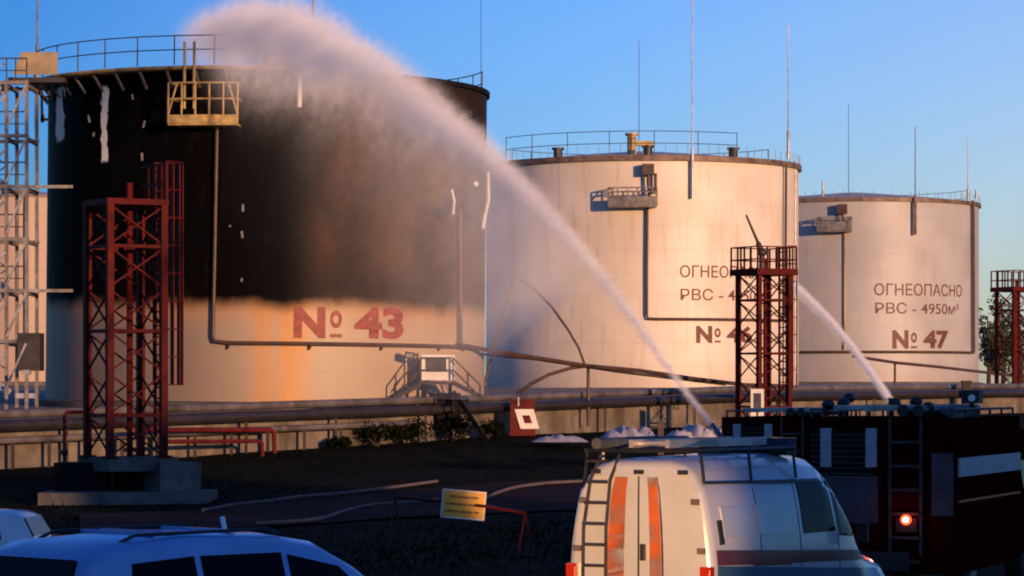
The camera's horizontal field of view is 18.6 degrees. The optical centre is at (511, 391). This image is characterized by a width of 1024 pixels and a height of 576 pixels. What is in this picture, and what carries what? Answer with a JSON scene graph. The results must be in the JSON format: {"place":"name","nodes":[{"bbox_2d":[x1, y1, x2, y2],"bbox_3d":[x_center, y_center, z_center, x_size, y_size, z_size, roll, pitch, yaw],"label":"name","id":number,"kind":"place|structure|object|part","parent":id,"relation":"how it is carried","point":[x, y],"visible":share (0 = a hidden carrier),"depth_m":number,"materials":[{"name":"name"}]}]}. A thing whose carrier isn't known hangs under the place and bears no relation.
{"place":"outdoors","nodes":[
{"label":"outdoors","id":0,"kind":"place"},
{"bbox_2d":[80,478,587,532],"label":"dirt track","id":1,"kind":"structure","parent":0,"point":[566,498],"depth_m":88.24,"materials":[{"name":"soil"}]},
{"bbox_2d":[201,480,438,511],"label":"fire hose","id":2,"kind":"object","parent":1,"relation":"on","point":[312,495],"visible":1,"depth_m":95.31,"materials":[{"name":"fabric"}]},
{"bbox_2d":[254,498,438,524],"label":"fire hose","id":3,"kind":"object","parent":1,"relation":"on","point":[306,519],"visible":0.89,"depth_m":80.68,"materials":[{"name":"fabric"}]},
{"bbox_2d":[486,480,581,498],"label":"fire hose","id":4,"kind":"object","parent":1,"relation":"on","point":[531,484],"visible":0.88,"depth_m":102.32,"materials":[{"name":"fabric"}]},
{"bbox_2d":[0,413,1023,575],"bbox_3d":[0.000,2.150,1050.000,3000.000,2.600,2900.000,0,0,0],"label":"ground","id":5,"kind":"structure","parent":0,"point":[442,474],"depth_m":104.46,"materials":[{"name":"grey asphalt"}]},
{"bbox_2d":[0,509,57,547],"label":"parked car","id":6,"kind":"object","parent":5,"relation":"on","point":[15,524],"visible":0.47,"depth_m":55.78,"materials":[{"name":"paint"}]},
{"bbox_3d":[-8.575,2.412,56.513,0.210,0.336,1.440,0,0,4],"label":"rear window","id":7,"kind":"part","parent":6,"relation":"part of","materials":[{"name":"grey glass"}]},
{"bbox_2d":[61,410,93,461],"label":"standpipe","id":8,"kind":"object","parent":5,"relation":"on","point":[64,452],"visible":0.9,"depth_m":96.95,"materials":[{"name":"red metal"}]},
{"bbox_2d":[38,462,217,504],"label":"concrete slab","id":9,"kind":"structure","parent":5,"relation":"on","point":[78,483],"depth_m":94.34,"materials":[{"name":"concrete"}]},
{"bbox_2d":[78,161,200,491],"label":"lattice tower","id":10,"kind":"structure","parent":9,"relation":"on","point":[163,471],"depth_m":95.04,"materials":[{"name":"red metal"}]},
{"bbox_2d":[0,516,370,575],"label":"parked car","id":11,"kind":"object","parent":5,"relation":"on","point":[175,549],"visible":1,"depth_m":28.93,"materials":[{"name":"blue paint"}]},
{"bbox_3d":[-4.466,1.746,28.549,0.237,0.468,1.555,0,0,-44],"label":"rear window","id":12,"kind":"part","parent":11,"relation":"part of","materials":[{"name":"black glass"}]},
{"bbox_3d":[-3.178,1.783,28.495,0.818,0.542,0.218,0,0,-44],"label":"side window","id":13,"kind":"part","parent":11,"relation":"part of","materials":[{"name":"black glass"}]},
{"bbox_3d":[-2.483,1.783,29.170,0.963,0.542,0.224,0,0,-44],"label":"side window","id":14,"kind":"part","parent":11,"relation":"part of","materials":[{"name":"black glass"}]},
{"bbox_3d":[-1.678,1.811,29.949,1.120,0.554,0.218,0,0,-44],"label":"side window","id":15,"kind":"part","parent":11,"relation":"part of","materials":[{"name":"black glass"}]},
{"bbox_2d":[134,427,276,452],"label":"red pipe","id":16,"kind":"object","parent":5,"relation":"on","point":[228,429],"visible":0.76,"depth_m":127.18,"materials":[{"name":"metal"}]},
{"bbox_2d":[0,420,415,468],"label":"pipeline","id":17,"kind":"object","parent":5,"relation":"on","point":[49,439],"visible":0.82,"depth_m":126.49,"materials":[{"name":"brown metal"}]},
{"bbox_2d":[158,439,263,455],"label":"red pipe","id":18,"kind":"object","parent":5,"relation":"on","point":[202,441],"visible":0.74,"depth_m":125.11,"materials":[{"name":"metal"}]},
{"bbox_2d":[325,435,352,448],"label":"shrub","id":19,"kind":"object","parent":5,"relation":"on","point":[342,442],"visible":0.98,"depth_m":133.49,"materials":[{"name":"green plant"}]},
{"bbox_2d":[353,420,406,445],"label":"shrub","id":20,"kind":"object","parent":5,"relation":"on","point":[393,432],"visible":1,"depth_m":135.97,"materials":[{"name":"green plant"}]},
{"bbox_2d":[388,418,432,444],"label":"shrub","id":21,"kind":"object","parent":5,"relation":"on","point":[412,432],"visible":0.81,"depth_m":138.02,"materials":[{"name":"green plant"}]},
{"bbox_2d":[393,357,487,441],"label":"crossover stairs","id":22,"kind":"structure","parent":5,"relation":"on","point":[450,398],"depth_m":140.93,"materials":[{"name":"metal"}]},
{"bbox_2d":[404,351,418,382],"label":"floodlight","id":23,"kind":"object","parent":22,"relation":"on","point":[410,355],"visible":1,"depth_m":141.05,"materials":[{"name":"metal"}]},
{"bbox_2d":[422,355,454,379],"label":"control cabinet","id":24,"kind":"object","parent":22,"relation":"on","point":[436,363],"visible":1,"depth_m":141.20,"materials":[{"name":"white metal"}]},
{"bbox_2d":[433,411,475,440],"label":"shrub","id":25,"kind":"object","parent":5,"relation":"on","point":[461,424],"visible":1,"depth_m":140.34,"materials":[{"name":"green plant"}]},
{"bbox_2d":[386,496,534,556],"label":"barrier","id":26,"kind":"object","parent":5,"relation":"on","point":[475,505],"visible":0.94,"depth_m":65.60,"materials":[{"name":"red metal"}]},
{"bbox_2d":[440,488,486,520],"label":"warning sign","id":27,"kind":"object","parent":26,"relation":"hanging from","point":[457,504],"visible":1,"depth_m":65.12,"materials":[{"name":"yellow metal"}]},
{"bbox_2d":[478,417,505,438],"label":"shrub","id":28,"kind":"object","parent":5,"relation":"on","point":[489,429],"visible":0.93,"depth_m":142.39,"materials":[{"name":"green plant"}]},
{"bbox_2d":[0,385,1006,419],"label":"gravel pad","id":29,"kind":"object","parent":5,"relation":"on","point":[487,391],"visible":0.07,"depth_m":182.60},
{"bbox_2d":[0,192,46,384],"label":"storage tank","id":30,"kind":"object","parent":29,"relation":"on","point":[42,259],"visible":0.09,"depth_m":247.94,"materials":[{"name":"metal"}]},
{"bbox_2d":[0,52,72,408],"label":"stair tower","id":31,"kind":"structure","parent":29,"relation":"on","point":[29,351],"depth_m":141.05,"materials":[{"name":"metal"}]},
{"bbox_2d":[31,0,489,409],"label":"storage tank","id":32,"kind":"object","parent":29,"relation":"on","point":[320,263],"visible":0.91,"depth_m":140.64,"materials":[{"name":"metal"}]},
{"bbox_2d":[457,342,782,426],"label":"overhead pipe","id":33,"kind":"object","parent":32,"relation":"attached to","point":[615,369],"visible":0.94,"depth_m":150.65,"materials":[{"name":"metal"}]},
{"bbox_2d":[484,275,585,387],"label":"bent pipe","id":34,"kind":"object","parent":33,"relation":"attached to","point":[547,302],"visible":0.97,"depth_m":149.99,"materials":[{"name":"metal"}]},
{"bbox_2d":[515,366,583,393],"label":"bent hose","id":35,"kind":"object","parent":33,"relation":"attached to","point":[527,386],"visible":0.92,"depth_m":149.59,"materials":[{"name":"plastic"}]},
{"bbox_2d":[486,0,801,388],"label":"storage tank","id":36,"kind":"object","parent":29,"relation":"on","point":[662,233],"visible":0.78,"depth_m":200.57,"materials":[{"name":"metal"}]},
{"bbox_2d":[798,127,983,384],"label":"storage tank","id":37,"kind":"object","parent":29,"relation":"on","point":[892,277],"visible":0.73,"depth_m":251.78,"materials":[{"name":"metal"}]},
{"bbox_2d":[852,355,1022,383],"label":"overhead pipe","id":38,"kind":"object","parent":29,"relation":"on","point":[924,365],"visible":0.83,"depth_m":232.62,"materials":[{"name":"metal"}]},
{"bbox_2d":[0,397,1023,468],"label":"dike wall","id":39,"kind":"structure","parent":5,"relation":"on","point":[558,421],"depth_m":140.85,"materials":[{"name":"concrete"}]},
{"bbox_2d":[0,383,1023,418],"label":"pipeline","id":40,"kind":"object","parent":39,"relation":"on","point":[60,412],"visible":0.88,"depth_m":143.49,"materials":[{"name":"grey metal"}]},
{"bbox_2d":[0,389,1023,461],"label":"pipeline","id":41,"kind":"object","parent":5,"relation":"on","point":[246,417],"visible":0.77,"depth_m":139.61,"materials":[{"name":"grey metal"}]},
{"bbox_2d":[509,397,538,435],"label":"fire cabinet","id":42,"kind":"object","parent":5,"relation":"on","point":[523,421],"visible":1,"depth_m":143.95,"materials":[{"name":"red metal"}]},
{"bbox_2d":[532,434,587,441],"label":"foam heap","id":43,"kind":"object","parent":5,"relation":"on","point":[557,438],"visible":1,"depth_m":133.99,"materials":[{"name":"white"}]},
{"bbox_2d":[600,425,654,437],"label":"foam heap","id":44,"kind":"object","parent":5,"relation":"on","point":[624,431],"visible":0.39,"depth_m":111.51,"materials":[{"name":"white"}]},
{"bbox_2d":[657,421,664,454],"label":"marker post","id":45,"kind":"object","parent":5,"relation":"on","point":[660,428],"visible":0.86,"depth_m":104.90,"materials":[{"name":"plastic"}]},
{"bbox_2d":[666,423,721,437],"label":"foam heap","id":46,"kind":"object","parent":5,"relation":"on","point":[694,430],"visible":0.33,"depth_m":115.33,"materials":[{"name":"white"}]},
{"bbox_2d":[710,423,723,436],"bbox_3d":[4.150,1.990,58.257,1.352,2.821,1.913,0,0,0],"label":"water monitor","id":47,"kind":"object","parent":5,"relation":"on","point":[716,430],"visible":0.1,"depth_m":58.73,"materials":[{"name":"metal"}]},
{"bbox_2d":[192,0,673,372],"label":"water jet","id":48,"kind":"object","parent":47,"relation":"attached to","point":[415,130],"visible":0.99,"depth_m":93.63},
{"bbox_2d":[566,436,884,575],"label":"van","id":49,"kind":"object","parent":5,"relation":"on","point":[771,508],"visible":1,"depth_m":38.99,"materials":[{"name":"white paint"}]},
{"bbox_3d":[1.168,1.945,38.935,0.890,1.810,0.019,0,0,29],"label":"rear door","id":50,"kind":"part","parent":49,"relation":"part of","materials":[{"name":"white paint"}]},
{"bbox_2d":[591,436,689,448],"bbox_3d":[1.674,0.635,39.994,0.170,0.143,2.571,0,0,29],"label":"rolled canvas","id":51,"kind":"object","parent":49,"relation":"on","point":[610,442],"visible":0.61,"depth_m":39.26,"materials":[{"name":"grey fabric"}]},
{"bbox_3d":[1.986,1.945,38.481,0.916,1.810,0.019,0,0,29],"label":"rear door","id":52,"kind":"part","parent":49,"relation":"part of","materials":[{"name":"white paint"}]},
{"bbox_2d":[629,437,766,447],"bbox_3d":[2.394,0.640,39.900,0.560,0.100,2.889,0,0,29],"label":"ladder","id":53,"kind":"object","parent":49,"relation":"on","point":[691,442],"visible":1,"depth_m":39.40,"materials":[{"name":"metal"}]},
{"bbox_3d":[3.960,1.510,41.197,0.236,0.660,1.070,0,0,29],"label":"side window","id":54,"kind":"part","parent":49,"relation":"part of","materials":[{"name":"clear glass"}]},
{"bbox_3d":[4.432,1.570,42.212,0.281,0.780,0.863,0,0,22],"label":"door window","id":55,"kind":"part","parent":49,"relation":"part of","materials":[{"name":"glass"}]},
{"bbox_2d":[751,389,763,415],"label":"notice board","id":56,"kind":"object","parent":5,"relation":"on","point":[757,398],"visible":0.79,"depth_m":148.18,"materials":[{"name":"white metal"}]},
{"bbox_2d":[730,215,797,416],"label":"lattice tower","id":57,"kind":"structure","parent":5,"relation":"on","point":[763,271],"depth_m":149.97,"materials":[{"name":"red metal"}]},
{"bbox_2d":[722,407,867,459],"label":"fire engine","id":58,"kind":"object","parent":5,"relation":"on","point":[791,424],"visible":0.2,"depth_m":72.10,"materials":[{"name":"red paint"}]},
{"bbox_2d":[848,104,848,192],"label":"lightning mast","id":59,"kind":"object","parent":5,"relation":"on","point":[848,148],"visible":0.28,"depth_m":329.97,"materials":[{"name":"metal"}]},
{"bbox_2d":[804,390,1023,575],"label":"fire engine","id":60,"kind":"object","parent":5,"relation":"on","point":[920,488],"visible":0.94,"depth_m":50.06,"materials":[{"name":"red paint"}]},
{"bbox_2d":[959,424,978,446],"bbox_3d":[7.370,0.700,50.415,0.020,0.360,1.500,0,0,20],"label":"locker door","id":61,"kind":"structure","parent":60,"relation":"in","point":[968,433],"depth_m":50.30,"materials":[{"name":"black metal"}]},
{"bbox_2d":[981,423,999,445],"bbox_3d":[7.951,0.700,52.013,0.020,0.360,1.500,0,0,20],"label":"locker door","id":62,"kind":"structure","parent":60,"relation":"in","point":[990,432],"depth_m":51.97,"materials":[{"name":"black metal"}]},
{"bbox_2d":[1001,422,1018,443],"bbox_3d":[8.533,0.700,53.610,0.020,0.360,1.500,0,0,20],"label":"locker door","id":63,"kind":"structure","parent":60,"relation":"in","point":[1009,430],"depth_m":53.51,"materials":[{"name":"black metal"}]},
{"bbox_2d":[961,381,971,403],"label":"concrete post","id":64,"kind":"object","parent":5,"relation":"on","point":[966,385],"visible":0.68,"depth_m":183.25,"materials":[{"name":"grey concrete"}]},
{"bbox_2d":[979,326,1011,377],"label":"tree","id":65,"kind":"object","parent":5,"relation":"on","point":[989,354],"visible":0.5,"depth_m":318.67,"materials":[{"name":"green plant"}]},
{"bbox_2d":[979,294,1011,383],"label":"tree","id":66,"kind":"object","parent":5,"relation":"on","point":[982,329],"visible":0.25,"depth_m":329.96,"materials":[{"name":"green plant"}]},
{"bbox_2d":[982,305,1022,382],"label":"tree","id":67,"kind":"object","parent":5,"relation":"on","point":[1007,326],"visible":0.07,"depth_m":344.80,"materials":[{"name":"green plant"}]},
{"bbox_2d":[990,270,1023,382],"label":"lattice tower","id":68,"kind":"structure","parent":5,"relation":"on","point":[1016,290],"depth_m":202.18,"materials":[{"name":"red metal"}]},
{"bbox_2d":[1001,314,1023,382],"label":"tree","id":69,"kind":"object","parent":5,"relation":"on","point":[1021,359],"visible":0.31,"depth_m":334.85,"materials":[{"name":"green plant"}]},
{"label":"water monitor","id":70,"kind":"object","parent":5,"relation":"on","visible":0},
{"bbox_2d":[794,285,890,395],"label":"water jet","id":71,"kind":"object","parent":70,"relation":"attached to","point":[837,333],"visible":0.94,"depth_m":126.91},
{"bbox_2d":[0,0,1023,384],"label":"sky","id":72,"kind":"structure","parent":0,"point":[952,71],"materials":[{"name":"blue"}]}
]}

